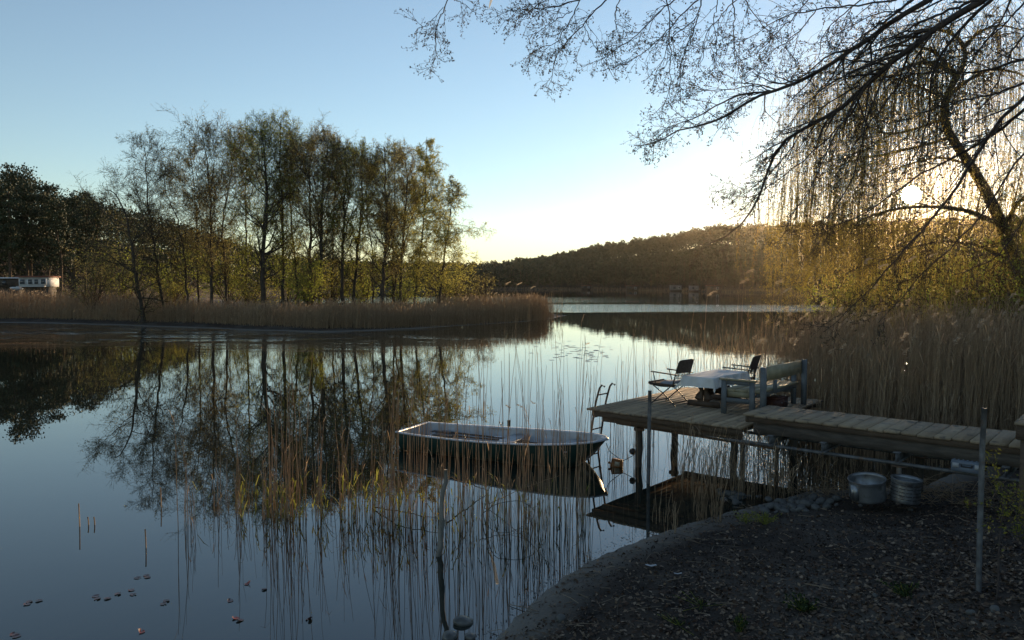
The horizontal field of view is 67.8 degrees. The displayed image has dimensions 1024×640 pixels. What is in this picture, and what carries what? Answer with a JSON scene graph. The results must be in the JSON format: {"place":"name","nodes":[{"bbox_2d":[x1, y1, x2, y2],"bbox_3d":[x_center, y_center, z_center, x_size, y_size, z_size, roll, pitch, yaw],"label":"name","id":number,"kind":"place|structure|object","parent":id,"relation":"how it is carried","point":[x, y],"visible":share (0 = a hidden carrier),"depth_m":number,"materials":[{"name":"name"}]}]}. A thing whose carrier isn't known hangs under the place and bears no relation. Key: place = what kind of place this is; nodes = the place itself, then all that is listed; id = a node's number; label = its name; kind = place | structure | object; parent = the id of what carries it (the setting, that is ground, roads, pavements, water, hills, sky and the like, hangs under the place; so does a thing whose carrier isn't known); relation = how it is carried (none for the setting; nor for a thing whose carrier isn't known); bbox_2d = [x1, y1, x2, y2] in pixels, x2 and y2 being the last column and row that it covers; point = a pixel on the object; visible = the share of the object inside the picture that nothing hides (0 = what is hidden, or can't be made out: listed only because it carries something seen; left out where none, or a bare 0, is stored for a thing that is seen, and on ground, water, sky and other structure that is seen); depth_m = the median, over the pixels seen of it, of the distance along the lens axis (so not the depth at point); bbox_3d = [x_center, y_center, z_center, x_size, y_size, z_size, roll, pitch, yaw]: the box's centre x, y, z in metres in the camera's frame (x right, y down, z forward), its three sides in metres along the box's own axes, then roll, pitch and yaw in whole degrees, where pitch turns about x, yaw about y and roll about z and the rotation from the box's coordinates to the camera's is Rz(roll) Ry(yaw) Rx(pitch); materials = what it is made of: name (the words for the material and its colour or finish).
{"place":"outdoors","nodes":[
{"label":"outdoors","id":0,"kind":"place"},
{"bbox_2d":[0,289,1023,639],"bbox_3d":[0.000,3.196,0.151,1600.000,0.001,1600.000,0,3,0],"label":"lake water","id":1,"kind":"structure","parent":0,"point":[90,415],"depth_m":13.23,"materials":[{"name":"blue liquid"}]},
{"bbox_2d":[190,463,590,542],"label":"green reed shoots","id":2,"kind":"object","parent":1,"relation":"in","point":[302,508],"visible":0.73,"depth_m":10.40,"materials":[{"name":"plant"}]},
{"bbox_2d":[436,469,447,556],"bbox_3d":[-0.831,2.456,8.963,0.168,1.410,0.086,0,3,0],"label":"wooden stake","id":3,"kind":"object","parent":1,"relation":"in","point":[441,523],"visible":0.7,"depth_m":8.93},
{"bbox_2d":[442,630,457,639],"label":"stone","id":4,"kind":"object","parent":1,"relation":"on","point":[449,635],"visible":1,"depth_m":6.86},
{"bbox_2d":[453,615,473,625],"bbox_3d":[-0.461,2.852,7.202,0.204,0.097,0.161,6,6,-23],"label":"stone","id":5,"kind":"object","parent":1,"relation":"on","point":[461,620],"visible":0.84,"depth_m":7.16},
{"bbox_2d":[167,314,791,564],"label":"water reeds","id":6,"kind":"object","parent":1,"relation":"in","point":[411,491],"visible":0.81,"depth_m":10.28,"materials":[{"name":"plant"}]},
{"bbox_2d":[395,421,608,466],"bbox_3d":[-0.157,2.324,14.229,4.083,0.616,1.499,1,3,26],"label":"rowing boat","id":7,"kind":"object","parent":1,"relation":"on","point":[599,440],"visible":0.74,"depth_m":13.97,"materials":[{"name":"metal"}]},
{"bbox_2d":[430,430,529,441],"bbox_3d":[-0.625,2.235,14.771,2.194,0.048,0.152,1,3,27],"label":"oar","id":8,"kind":"object","parent":7,"relation":"in","point":[448,432],"visible":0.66,"depth_m":14.86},
{"bbox_2d":[432,433,536,443],"bbox_3d":[-0.554,2.250,14.458,2.192,0.048,0.144,1,3,25],"label":"oar","id":9,"kind":"object","parent":7,"relation":"in","point":[437,434],"visible":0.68,"depth_m":14.54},
{"bbox_2d":[533,343,612,361],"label":"lily pads","id":10,"kind":"object","parent":1,"relation":"on","point":[579,350],"visible":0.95,"depth_m":35.59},
{"bbox_2d":[475,516,689,639],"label":"floating specks","id":11,"kind":"object","parent":1,"relation":"on","point":[559,580],"visible":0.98,"depth_m":8.25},
{"bbox_2d":[608,458,622,466],"bbox_3d":[1.820,2.532,13.395,0.258,0.193,0.134,1,3,14],"label":"float","id":12,"kind":"object","parent":1,"relation":"on","point":[615,462],"visible":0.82,"depth_m":13.33,"materials":[{"name":"orange plastic"}]},
{"bbox_2d":[646,390,651,483],"bbox_3d":[2.194,2.125,12.222,0.077,1.997,0.062,1,3,15],"label":"mooring pole","id":13,"kind":"object","parent":1,"relation":"in","point":[649,434],"visible":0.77,"depth_m":12.19,"materials":[{"name":"metal"}]},
{"bbox_2d":[586,387,822,480],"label":"platform","id":14,"kind":"structure","parent":1,"relation":"in","point":[667,416],"depth_m":13.26,"materials":[{"name":"brown wood"}]},
{"bbox_2d":[591,383,615,453],"bbox_3d":[1.622,2.149,14.236,0.489,1.971,0.378,2,4,41],"label":"ladder","id":15,"kind":"object","parent":14,"relation":"attached to","point":[598,394],"visible":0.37,"depth_m":14.18,"materials":[{"name":"metal"}]},
{"bbox_2d":[648,359,693,405],"bbox_3d":[2.962,1.135,14.153,0.707,0.854,0.585,3,4,44],"label":"folding chair","id":16,"kind":"object","parent":14,"relation":"on","point":[685,366],"visible":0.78,"depth_m":13.99,"materials":[{"name":"metal"}]},
{"bbox_2d":[687,386,741,407],"bbox_3d":[3.781,1.276,14.181,0.620,0.553,1.420,2,4,41],"label":"garden table","id":17,"kind":"object","parent":14,"relation":"on","point":[709,394],"visible":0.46,"depth_m":13.86,"materials":[{"name":"brown wood"}]},
{"bbox_2d":[674,369,750,392],"bbox_3d":[3.773,1.122,14.180,0.801,0.259,1.650,2,4,41],"label":"tablecloth","id":18,"kind":"object","parent":17,"relation":"on","point":[707,379],"visible":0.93,"depth_m":13.78,"materials":[{"name":"white fabric"}]},
{"bbox_2d":[722,355,760,398],"bbox_3d":[4.469,1.100,14.904,0.707,0.854,0.585,2,3,34],"label":"folding chair","id":19,"kind":"object","parent":14,"relation":"on","point":[754,362],"visible":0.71,"depth_m":14.70,"materials":[{"name":"metal"}]},
{"bbox_2d":[719,359,806,413],"bbox_3d":[4.494,1.162,13.560,0.802,0.840,1.950,2,4,41],"label":"garden bench","id":20,"kind":"object","parent":14,"relation":"on","point":[765,386],"visible":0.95,"depth_m":13.06,"materials":[{"name":"grey paint"}]},
{"bbox_2d":[705,285,720,291],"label":"hut","id":21,"kind":"object","parent":1,"relation":"on","point":[711,288],"visible":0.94,"depth_m":304.74,"materials":[{"name":"brown wood"}]},
{"bbox_2d":[792,257,917,341],"bbox_3d":[15.480,-0.579,33.724,6.276,4.960,5.225,-1,3,-24],"label":"shrub","id":22,"kind":"object","parent":1,"relation":"on","point":[838,300],"visible":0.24,"depth_m":34.05,"materials":[{"name":"green plant"}]},
{"bbox_2d":[822,250,964,340],"bbox_3d":[19.209,-1.166,36.339,9.168,5.573,5.573,-2,3,-30],"label":"shrub","id":23,"kind":"object","parent":1,"relation":"on","point":[929,284],"visible":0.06,"depth_m":35.60,"materials":[{"name":"green plant"}]},
{"bbox_2d":[891,245,1012,339],"bbox_3d":[18.948,-0.586,31.524,7.197,5.668,7.601,0,3,0],"label":"shrub","id":24,"kind":"object","parent":1,"relation":"on","point":[943,288],"visible":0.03,"depth_m":30.71,"materials":[{"name":"green plant"}]},
{"bbox_2d":[894,229,1023,320],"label":"shrub","id":25,"kind":"object","parent":1,"relation":"on","point":[975,279],"visible":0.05,"depth_m":28.45,"materials":[{"name":"green plant"}]},
{"bbox_2d":[913,275,1023,375],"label":"shrub","id":26,"kind":"object","parent":1,"relation":"on","point":[971,305],"visible":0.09,"depth_m":22.57,"materials":[{"name":"green plant"}]},
{"bbox_2d":[0,224,1023,639],"bbox_3d":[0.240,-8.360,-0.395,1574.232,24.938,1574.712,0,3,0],"label":"ground","id":27,"kind":"structure","parent":0,"point":[546,598],"depth_m":7.94,"materials":[{"name":"soil"}]},
{"bbox_2d":[0,277,21,301],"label":"cabin","id":28,"kind":"object","parent":27,"relation":"on","point":[6,283],"visible":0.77,"depth_m":111.89,"materials":[{"name":"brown wood"}]},
{"bbox_2d":[0,193,24,260],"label":"pine tree","id":29,"kind":"object","parent":27,"relation":"on","point":[2,254],"visible":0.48,"depth_m":120.14,"materials":[{"name":"green plant"}]},
{"bbox_2d":[0,162,32,276],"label":"pine tree","id":30,"kind":"object","parent":27,"relation":"on","point":[10,177],"visible":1,"depth_m":118.91,"materials":[{"name":"green plant"}]},
{"bbox_2d":[0,178,48,275],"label":"pine tree","id":31,"kind":"object","parent":27,"relation":"on","point":[29,200],"visible":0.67,"depth_m":122.99,"materials":[{"name":"green plant"}]},
{"bbox_2d":[3,162,52,275],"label":"pine tree","id":32,"kind":"object","parent":27,"relation":"on","point":[25,172],"visible":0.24,"depth_m":126.84,"materials":[{"name":"green plant"}]},
{"bbox_2d":[15,276,60,302],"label":"cabin","id":33,"kind":"object","parent":27,"relation":"on","point":[33,283],"visible":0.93,"depth_m":108.22,"materials":[{"name":"white wood"}]},
{"bbox_2d":[24,181,73,275],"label":"pine tree","id":34,"kind":"object","parent":27,"relation":"on","point":[47,188],"visible":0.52,"depth_m":124.77,"materials":[{"name":"green plant"}]},
{"bbox_2d":[33,197,79,296],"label":"pine tree","id":35,"kind":"object","parent":27,"relation":"on","point":[56,223],"visible":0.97,"depth_m":122.99,"materials":[{"name":"green plant"}]},
{"bbox_2d":[53,188,97,297],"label":"pine tree","id":36,"kind":"object","parent":27,"relation":"on","point":[76,222],"visible":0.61,"depth_m":130.97,"materials":[{"name":"green plant"}]},
{"bbox_2d":[69,190,107,291],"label":"pine tree","id":37,"kind":"object","parent":27,"relation":"on","point":[87,214],"visible":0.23,"depth_m":137.24,"materials":[{"name":"green plant"}]},
{"bbox_2d":[44,238,139,312],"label":"bush","id":38,"kind":"object","parent":27,"relation":"on","point":[105,285],"visible":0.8,"depth_m":65.54,"materials":[{"name":"green plant"}]},
{"bbox_2d":[76,201,123,297],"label":"pine tree","id":39,"kind":"object","parent":27,"relation":"on","point":[91,228],"visible":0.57,"depth_m":134.72,"materials":[{"name":"green plant"}]},
{"bbox_2d":[73,234,172,302],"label":"bush","id":40,"kind":"object","parent":27,"relation":"on","point":[123,291],"visible":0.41,"depth_m":69.54,"materials":[{"name":"green plant"}]},
{"bbox_2d":[65,167,210,325],"bbox_3d":[-29.757,-5.794,59.807,11.069,12.528,9.682,1,3,24],"label":"alder tree","id":41,"kind":"object","parent":27,"relation":"on","point":[136,288],"visible":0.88,"depth_m":59.61,"materials":[{"name":"green plant"}]},
{"bbox_2d":[95,125,198,308],"bbox_3d":[-29.142,-7.832,61.204,7.207,15.850,8.535,-2,4,-43],"label":"alder tree","id":42,"kind":"object","parent":27,"relation":"on","point":[134,198],"visible":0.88,"depth_m":60.80,"materials":[{"name":"green plant"}]},
{"bbox_2d":[142,275,192,306],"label":"bush","id":43,"kind":"object","parent":27,"relation":"on","point":[172,291],"visible":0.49,"depth_m":67.45,"materials":[{"name":"green plant"}]},
{"bbox_2d":[136,235,217,304],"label":"bush","id":44,"kind":"object","parent":27,"relation":"on","point":[192,284],"visible":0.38,"depth_m":71.37,"materials":[{"name":"green plant"}]},
{"bbox_2d":[140,151,224,305],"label":"alder tree","id":45,"kind":"object","parent":27,"relation":"on","point":[183,244],"visible":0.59,"depth_m":64.21,"materials":[{"name":"green plant"}]},
{"bbox_2d":[154,138,225,312],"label":"alder tree","id":46,"kind":"object","parent":27,"relation":"on","point":[186,180],"visible":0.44,"depth_m":70.16,"materials":[{"name":"green plant"}]},
{"bbox_2d":[114,100,269,305],"bbox_3d":[-25.741,-9.119,63.200,9.793,17.797,10.863,1,3,26],"label":"alder tree","id":47,"kind":"object","parent":27,"relation":"on","point":[207,131],"visible":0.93,"depth_m":62.83,"materials":[{"name":"green plant"}]},
{"bbox_2d":[178,121,268,303],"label":"alder tree","id":48,"kind":"object","parent":27,"relation":"on","point":[223,270],"visible":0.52,"depth_m":65.32,"materials":[{"name":"green plant"}]},
{"bbox_2d":[173,229,280,310],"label":"bush","id":49,"kind":"object","parent":27,"relation":"on","point":[220,288],"visible":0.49,"depth_m":70.01,"materials":[{"name":"green plant"}]},
{"bbox_2d":[0,174,464,293],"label":"shore wood","id":50,"kind":"object","parent":27,"relation":"on","point":[16,269],"visible":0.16,"depth_m":184.43,"materials":[{"name":"plant"}]},
{"bbox_2d":[194,114,277,307],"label":"alder tree","id":51,"kind":"object","parent":27,"relation":"on","point":[244,238],"visible":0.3,"depth_m":70.53,"materials":[{"name":"green plant"}]},
{"bbox_2d":[217,262,287,308],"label":"bush","id":52,"kind":"object","parent":27,"relation":"on","point":[248,292],"visible":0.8,"depth_m":66.75,"materials":[{"name":"green plant"}]},
{"bbox_2d":[207,108,329,310],"bbox_3d":[-19.768,-9.236,63.780,10.009,17.997,9.296,-2,3,-36],"label":"alder tree","id":53,"kind":"object","parent":27,"relation":"on","point":[265,224],"visible":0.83,"depth_m":63.05,"materials":[{"name":"green plant"}]},
{"bbox_2d":[217,105,325,310],"bbox_3d":[-19.766,-9.325,65.391,8.887,18.026,8.406,1,3,24],"label":"alder tree","id":54,"kind":"object","parent":27,"relation":"on","point":[273,179],"visible":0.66,"depth_m":64.37,"materials":[{"name":"green plant"}]},
{"bbox_2d":[0,286,563,328],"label":"island reeds","id":55,"kind":"object","parent":27,"relation":"on","point":[442,314],"visible":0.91,"depth_m":60.57,"materials":[{"name":"plant"}]},
{"bbox_2d":[1,285,529,310],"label":"island reed plumes","id":56,"kind":"object","parent":55,"relation":"attached to","point":[283,302],"visible":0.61,"depth_m":62.42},
{"bbox_2d":[249,130,326,300],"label":"alder tree","id":57,"kind":"object","parent":27,"relation":"on","point":[296,263],"visible":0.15,"depth_m":67.05,"materials":[{"name":"green plant"}]},
{"bbox_2d":[258,239,338,304],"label":"bush","id":58,"kind":"object","parent":27,"relation":"on","point":[287,283],"visible":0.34,"depth_m":71.94,"materials":[{"name":"green plant"}]},
{"bbox_2d":[278,251,331,308],"bbox_3d":[-16.318,-2.794,60.011,4.239,5.252,4.161,0,3,0],"label":"bush","id":59,"kind":"object","parent":27,"relation":"on","point":[311,286],"visible":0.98,"depth_m":59.70,"materials":[{"name":"green plant"}]},
{"bbox_2d":[261,123,364,311],"bbox_3d":[-17.132,-8.858,65.522,9.627,17.051,8.108,0,3,0],"label":"alder tree","id":60,"kind":"object","parent":27,"relation":"on","point":[310,236],"visible":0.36,"depth_m":64.43,"materials":[{"name":"green plant"}]},
{"bbox_2d":[270,109,369,306],"bbox_3d":[-16.061,-8.854,62.785,8.400,17.316,8.594,0,3,0],"label":"alder tree","id":61,"kind":"object","parent":27,"relation":"on","point":[334,152],"visible":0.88,"depth_m":62.29,"materials":[{"name":"green plant"}]},
{"bbox_2d":[289,238,368,305],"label":"bush","id":62,"kind":"object","parent":27,"relation":"on","point":[335,295],"visible":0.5,"depth_m":69.49,"materials":[{"name":"green plant"}]},
{"bbox_2d":[313,131,371,303],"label":"alder tree","id":63,"kind":"object","parent":27,"relation":"on","point":[333,270],"visible":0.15,"depth_m":70.55,"materials":[{"name":"green plant"}]},
{"bbox_2d":[310,138,379,308],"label":"alder tree","id":64,"kind":"object","parent":27,"relation":"on","point":[342,261],"visible":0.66,"depth_m":63.42,"materials":[{"name":"green plant"}]},
{"bbox_2d":[334,253,382,305],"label":"bush","id":65,"kind":"object","parent":27,"relation":"on","point":[365,291],"visible":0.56,"depth_m":70.85,"materials":[{"name":"green plant"}]},
{"bbox_2d":[323,136,401,305],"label":"alder tree","id":66,"kind":"object","parent":27,"relation":"on","point":[357,259],"visible":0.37,"depth_m":65.42,"materials":[{"name":"green plant"}]},
{"bbox_2d":[336,160,396,301],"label":"alder tree","id":67,"kind":"object","parent":27,"relation":"on","point":[373,259],"visible":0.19,"depth_m":68.52,"materials":[{"name":"green plant"}]},
{"bbox_2d":[341,133,413,306],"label":"alder tree","id":68,"kind":"object","parent":27,"relation":"on","point":[387,228],"visible":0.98,"depth_m":62.27,"materials":[{"name":"green plant"}]},
{"bbox_2d":[370,141,417,309],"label":"alder tree","id":69,"kind":"object","parent":27,"relation":"on","point":[392,147],"visible":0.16,"depth_m":70.17,"materials":[{"name":"green plant"}]},
{"bbox_2d":[376,271,427,305],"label":"bush","id":70,"kind":"object","parent":27,"relation":"on","point":[403,297],"visible":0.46,"depth_m":71.41,"materials":[{"name":"green plant"}]},
{"bbox_2d":[375,179,440,307],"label":"alder tree","id":71,"kind":"object","parent":27,"relation":"on","point":[395,282],"visible":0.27,"depth_m":66.67,"materials":[{"name":"green plant"}]},
{"bbox_2d":[368,140,448,303],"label":"alder tree","id":72,"kind":"object","parent":27,"relation":"on","point":[409,170],"visible":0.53,"depth_m":65.10,"materials":[{"name":"green plant"}]},
{"bbox_2d":[397,138,450,302],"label":"birch tree","id":73,"kind":"object","parent":27,"relation":"on","point":[426,168],"visible":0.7,"depth_m":63.27,"materials":[{"name":"green plant"}]},
{"bbox_2d":[390,175,496,306],"bbox_3d":[-5.620,-5.880,61.568,8.808,11.828,8.623,0,3,0],"label":"tree","id":74,"kind":"object","parent":27,"relation":"on","point":[444,237],"visible":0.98,"depth_m":61.26,"materials":[{"name":"green plant"}]},
{"bbox_2d":[418,259,477,303],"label":"bush","id":75,"kind":"object","parent":27,"relation":"on","point":[446,291],"visible":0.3,"depth_m":68.08,"materials":[{"name":"green plant"}]},
{"bbox_2d":[440,271,498,305],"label":"bush","id":76,"kind":"object","parent":27,"relation":"on","point":[480,288],"visible":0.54,"depth_m":67.81,"materials":[{"name":"green plant"}]},
{"bbox_2d":[657,612,692,635],"bbox_3d":[1.484,2.678,6.673,0.158,0.115,0.503,-1,3,-26],"label":"weed","id":77,"kind":"object","parent":27,"relation":"on","point":[677,623],"visible":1,"depth_m":6.76,"materials":[{"name":"green plant"}]},
{"bbox_2d":[669,285,681,290],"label":"hut","id":78,"kind":"object","parent":27,"relation":"on","point":[675,287],"visible":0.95,"depth_m":334.70,"materials":[{"name":"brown wood"}]},
{"bbox_2d":[672,589,725,612],"bbox_3d":[1.754,2.642,7.114,0.457,0.113,0.449,0,3,0],"label":"weed","id":79,"kind":"object","parent":27,"relation":"on","point":[699,602],"visible":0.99,"depth_m":7.11,"materials":[{"name":"green plant"}]},
{"bbox_2d":[395,0,1023,363],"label":"alder tree","id":80,"kind":"object","parent":27,"relation":"on","point":[907,51],"visible":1,"depth_m":7.46,"materials":[{"name":"plant"}]},
{"bbox_2d":[454,245,1006,290],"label":"wood trunks","id":81,"kind":"object","parent":27,"relation":"on","point":[753,281],"visible":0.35,"depth_m":327.51,"materials":[{"name":"brown plant"}]},
{"bbox_2d":[488,287,975,293],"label":"reeds","id":82,"kind":"object","parent":27,"relation":"on","point":[684,288],"visible":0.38,"depth_m":325.78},
{"bbox_2d":[441,213,1023,291],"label":"wood","id":83,"kind":"object","parent":27,"relation":"on","point":[652,249],"visible":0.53,"depth_m":380.19,"materials":[{"name":"plant"}]},
{"bbox_2d":[733,614,749,631],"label":"weed","id":84,"kind":"object","parent":27,"relation":"on","point":[740,623],"visible":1,"depth_m":6.41,"materials":[{"name":"green plant"}]},
{"bbox_2d":[733,510,755,522],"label":"weed","id":85,"kind":"object","parent":27,"relation":"on","point":[746,514],"visible":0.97,"depth_m":10.01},
{"bbox_2d":[490,481,1022,639],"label":"dead twigs","id":86,"kind":"object","parent":27,"relation":"on","point":[756,563],"visible":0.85,"depth_m":7.92,"materials":[{"name":"wood"}]},
{"bbox_2d":[503,480,1023,639],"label":"leaf litter","id":87,"kind":"object","parent":27,"relation":"on","point":[902,622],"visible":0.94,"depth_m":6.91,"materials":[{"name":"plant"}]},
{"bbox_2d":[752,511,778,524],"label":"weed","id":88,"kind":"object","parent":27,"relation":"on","point":[765,519],"visible":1,"depth_m":9.81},
{"bbox_2d":[782,592,819,613],"bbox_3d":[2.529,2.493,6.680,0.328,0.190,0.241,2,3,39],"label":"weed","id":89,"kind":"object","parent":27,"relation":"on","point":[803,606],"visible":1,"depth_m":6.66,"materials":[{"name":"green plant"}]},
{"bbox_2d":[618,284,1023,499],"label":"reed bed","id":90,"kind":"object","parent":27,"relation":"on","point":[970,385],"visible":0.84,"depth_m":14.93,"materials":[{"name":"plant"}]},
{"bbox_2d":[752,284,1023,358],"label":"reed bed plumes","id":91,"kind":"object","parent":90,"relation":"attached to","point":[863,334],"visible":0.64,"depth_m":17.01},
{"bbox_2d":[847,472,886,504],"bbox_3d":[4.716,2.239,10.138,0.506,0.278,0.477,-9,8,-11],"label":"metal bucket","id":92,"kind":"object","parent":27,"relation":"on","point":[869,488],"visible":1,"depth_m":10.00,"materials":[{"name":"metal"}]},
{"bbox_2d":[724,405,1020,504],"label":"walkway","id":93,"kind":"structure","parent":27,"relation":"on","point":[902,439],"depth_m":10.66,"materials":[{"name":"brown wood"}]},
{"bbox_2d":[951,458,986,473],"bbox_3d":[5.912,1.878,9.861,0.370,0.150,0.284,2,4,41],"label":"tool case","id":94,"kind":"object","parent":93,"relation":"on","point":[967,466],"visible":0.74,"depth_m":9.78,"materials":[{"name":"grey plastic"}]},
{"bbox_2d":[735,0,1023,364],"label":"willow tree","id":95,"kind":"object","parent":27,"relation":"on","point":[981,182],"visible":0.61,"depth_m":22.13,"materials":[{"name":"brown plant"}]},
{"bbox_2d":[877,578,919,598],"bbox_3d":[3.388,2.341,6.582,0.366,0.142,0.262,0,3,0],"label":"weed","id":96,"kind":"object","parent":27,"relation":"on","point":[901,592],"visible":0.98,"depth_m":6.60,"materials":[{"name":"green plant"}]},
{"bbox_2d":[780,467,1018,507],"bbox_3d":[6.612,2.373,11.037,5.136,0.654,2.662,0,3,0],"label":"dead brush","id":97,"kind":"object","parent":27,"relation":"on","point":[943,494],"visible":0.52,"depth_m":11.21,"materials":[{"name":"plant"}]},
{"bbox_2d":[889,474,922,504],"bbox_3d":[5.151,2.219,9.970,0.385,0.308,0.385,3,5,0],"label":"metal bucket","id":98,"kind":"object","parent":27,"relation":"on","point":[905,489],"visible":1,"depth_m":9.84,"materials":[{"name":"metal"}]},
{"bbox_2d":[930,200,1023,342],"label":"shrub","id":99,"kind":"object","parent":27,"relation":"on","point":[1006,274],"visible":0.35,"depth_m":21.54,"materials":[{"name":"green plant"}]},
{"bbox_2d":[976,408,987,592],"bbox_3d":[3.871,1.713,6.298,0.051,1.985,0.050,0,3,0],"label":"steel pole","id":100,"kind":"object","parent":27,"relation":"on","point":[980,508],"visible":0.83,"depth_m":6.27,"materials":[{"name":"metal"}]},
{"bbox_2d":[964,448,1023,597],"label":"sapling","id":101,"kind":"object","parent":27,"relation":"on","point":[1006,512],"visible":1,"depth_m":6.10,"materials":[{"name":"green plant"}]},
{"bbox_2d":[985,451,1023,544],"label":"shrub","id":102,"kind":"object","parent":27,"relation":"on","point":[1019,527],"visible":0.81,"depth_m":6.81,"materials":[{"name":"green plant"}]},
{"bbox_2d":[1014,414,1023,517],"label":"timber deck","id":103,"kind":"structure","parent":27,"relation":"on","point":[1019,423],"depth_m":8.98,"materials":[{"name":"brown wood"}]},
{"bbox_2d":[0,0,1023,272],"label":"sky","id":104,"kind":"structure","parent":0,"point":[551,177],"materials":[{"name":"blue"}]},
{"bbox_2d":[766,395,788,406],"bbox_3d":[4.773,1.474,13.730,0.273,0.191,0.400,2,4,41],"label":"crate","id":105,"kind":"object","parent":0,"point":[778,400],"visible":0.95,"depth_m":13.61,"materials":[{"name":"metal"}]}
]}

